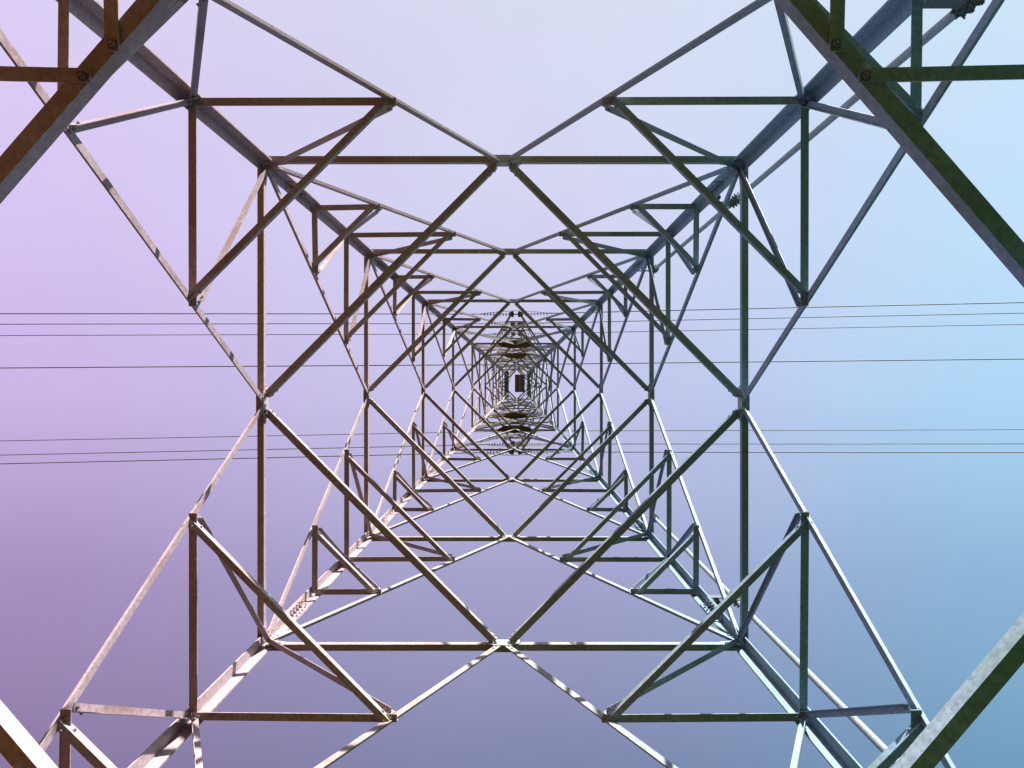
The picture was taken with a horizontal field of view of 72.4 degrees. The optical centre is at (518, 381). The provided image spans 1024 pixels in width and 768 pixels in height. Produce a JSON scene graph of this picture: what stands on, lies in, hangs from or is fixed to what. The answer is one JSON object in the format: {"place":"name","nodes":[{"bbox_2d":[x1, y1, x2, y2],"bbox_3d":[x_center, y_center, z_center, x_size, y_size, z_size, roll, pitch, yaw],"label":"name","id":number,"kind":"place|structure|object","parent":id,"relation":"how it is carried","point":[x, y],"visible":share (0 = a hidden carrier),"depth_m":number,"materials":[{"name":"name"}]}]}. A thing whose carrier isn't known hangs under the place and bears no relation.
{"place":"outdoors","nodes":[
{"label":"outdoors","id":0,"kind":"place"},
{"bbox_2d":[0,0,1023,767],"label":"sky","id":1,"kind":"structure","parent":0,"point":[930,546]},
{"bbox_3d":[-1.468,-4.170,50.460,1.912,0.501,0.345,0,-90,0],"label":"insulator string","id":2,"kind":"object","parent":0,"visible":0},
{"bbox_2d":[0,323,484,324],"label":"conductor","id":3,"kind":"object","parent":2,"relation":"hanging from","point":[245,323],"visible":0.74,"depth_m":48.24,"materials":[{"name":"metal"}]},
{"bbox_3d":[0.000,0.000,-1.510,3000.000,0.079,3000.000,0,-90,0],"label":"ground","id":4,"kind":"structure","parent":0,"visible":0},
{"bbox_2d":[0,0,1023,767],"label":"transmission tower","id":5,"kind":"structure","parent":4,"relation":"on","point":[892,106],"depth_m":7.48,"materials":[{"name":"metal"}]},
{"bbox_2d":[0,364,491,367],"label":"earth wire","id":6,"kind":"object","parent":5,"relation":"attached to","point":[225,366],"visible":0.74,"depth_m":62.41,"materials":[{"name":"metal"}]},
{"bbox_2d":[481,311,507,316],"bbox_3d":[-1.468,-4.168,43.260,1.912,0.500,0.345,0,-90,0],"label":"insulator string","id":7,"kind":"object","parent":5,"relation":"attached to","point":[493,314],"visible":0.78,"depth_m":43.20,"materials":[{"name":"ceramic"}]},
{"bbox_2d":[0,313,480,314],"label":"conductor","id":8,"kind":"object","parent":7,"relation":"hanging from","point":[195,313],"visible":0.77,"depth_m":40.96,"materials":[{"name":"metal"}]},
{"bbox_2d":[485,442,503,446],"bbox_3d":[-1.468,4.523,50.460,1.912,0.500,0.345,0,-90,0],"label":"insulator string","id":9,"kind":"object","parent":5,"relation":"attached to","point":[494,444],"visible":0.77,"depth_m":50.37,"materials":[{"name":"ceramic"}]},
{"bbox_2d":[6,444,484,454],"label":"conductor","id":10,"kind":"object","parent":9,"relation":"hanging from","point":[214,450],"visible":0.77,"depth_m":47.90,"materials":[{"name":"metal"}]},
{"bbox_2d":[524,311,551,315],"bbox_3d":[1.078,-4.195,43.260,1.912,0.500,0.345,0,-90,0],"label":"insulator string","id":11,"kind":"object","parent":5,"relation":"attached to","point":[537,313],"visible":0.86,"depth_m":43.16,"materials":[{"name":"ceramic"}]},
{"bbox_2d":[552,302,1023,313],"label":"conductor","id":12,"kind":"object","parent":11,"relation":"hanging from","point":[824,306],"visible":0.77,"depth_m":41.02,"materials":[{"name":"metal"}]},
{"bbox_2d":[540,358,1023,364],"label":"earth wire","id":13,"kind":"object","parent":5,"relation":"attached to","point":[806,361],"visible":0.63,"depth_m":62.43,"materials":[{"name":"metal"}]},
{"bbox_3d":[1.078,4.495,50.460,1.912,0.501,0.345,0,-90,0],"label":"insulator string","id":14,"kind":"object","parent":5,"relation":"attached to","visible":0},
{"bbox_2d":[547,443,1023,443],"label":"conductor","id":15,"kind":"object","parent":14,"relation":"hanging from","point":[889,443],"visible":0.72,"depth_m":47.37,"materials":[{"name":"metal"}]},
{"bbox_3d":[-1.468,4.080,57.460,1.912,0.501,0.345,0,-90,0],"label":"insulator string","id":16,"kind":"object","parent":5,"relation":"attached to","visible":0},
{"bbox_2d":[0,431,488,440],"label":"conductor","id":17,"kind":"object","parent":16,"relation":"hanging from","point":[217,436],"visible":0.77,"depth_m":54.51,"materials":[{"name":"metal"}]},
{"bbox_3d":[1.078,4.052,57.460,1.912,0.501,0.345,0,-90,0],"label":"insulator string","id":18,"kind":"object","parent":5,"relation":"attached to","visible":0},
{"bbox_2d":[565,429,1023,430],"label":"conductor","id":19,"kind":"object","parent":18,"relation":"hanging from","point":[799,430],"visible":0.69,"depth_m":54.91,"materials":[{"name":"metal"}]},
{"bbox_3d":[1.078,-4.198,50.460,1.912,0.501,0.345,0,-90,0],"label":"insulator string","id":20,"kind":"object","parent":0,"visible":0},
{"bbox_2d":[550,313,1019,322],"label":"conductor","id":21,"kind":"object","parent":20,"relation":"hanging from","point":[812,317],"visible":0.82,"depth_m":47.95,"materials":[{"name":"metal"}]},
{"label":"insulator string","id":22,"kind":"object","parent":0,"visible":0},
{"bbox_2d":[0,334,448,335],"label":"conductor","id":23,"kind":"object","parent":22,"relation":"hanging from","point":[219,334],"visible":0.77,"depth_m":54.83,"materials":[{"name":"metal"}]},
{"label":"insulator string","id":24,"kind":"object","parent":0,"visible":0},
{"bbox_2d":[559,324,1023,333],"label":"conductor","id":25,"kind":"object","parent":24,"relation":"hanging from","point":[817,328],"visible":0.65,"depth_m":54.49,"materials":[{"name":"metal"}]},
{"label":"insulator string","id":26,"kind":"object","parent":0,"visible":0},
{"bbox_2d":[0,452,479,463],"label":"conductor","id":27,"kind":"object","parent":26,"relation":"hanging from","point":[213,458],"visible":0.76,"depth_m":41.03,"materials":[{"name":"metal"}]},
{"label":"insulator string","id":28,"kind":"object","parent":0,"visible":0},
{"bbox_2d":[552,451,1023,452],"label":"conductor","id":29,"kind":"object","parent":28,"relation":"hanging from","point":[824,452],"visible":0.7,"depth_m":41.02,"materials":[{"name":"metal"}]}
]}

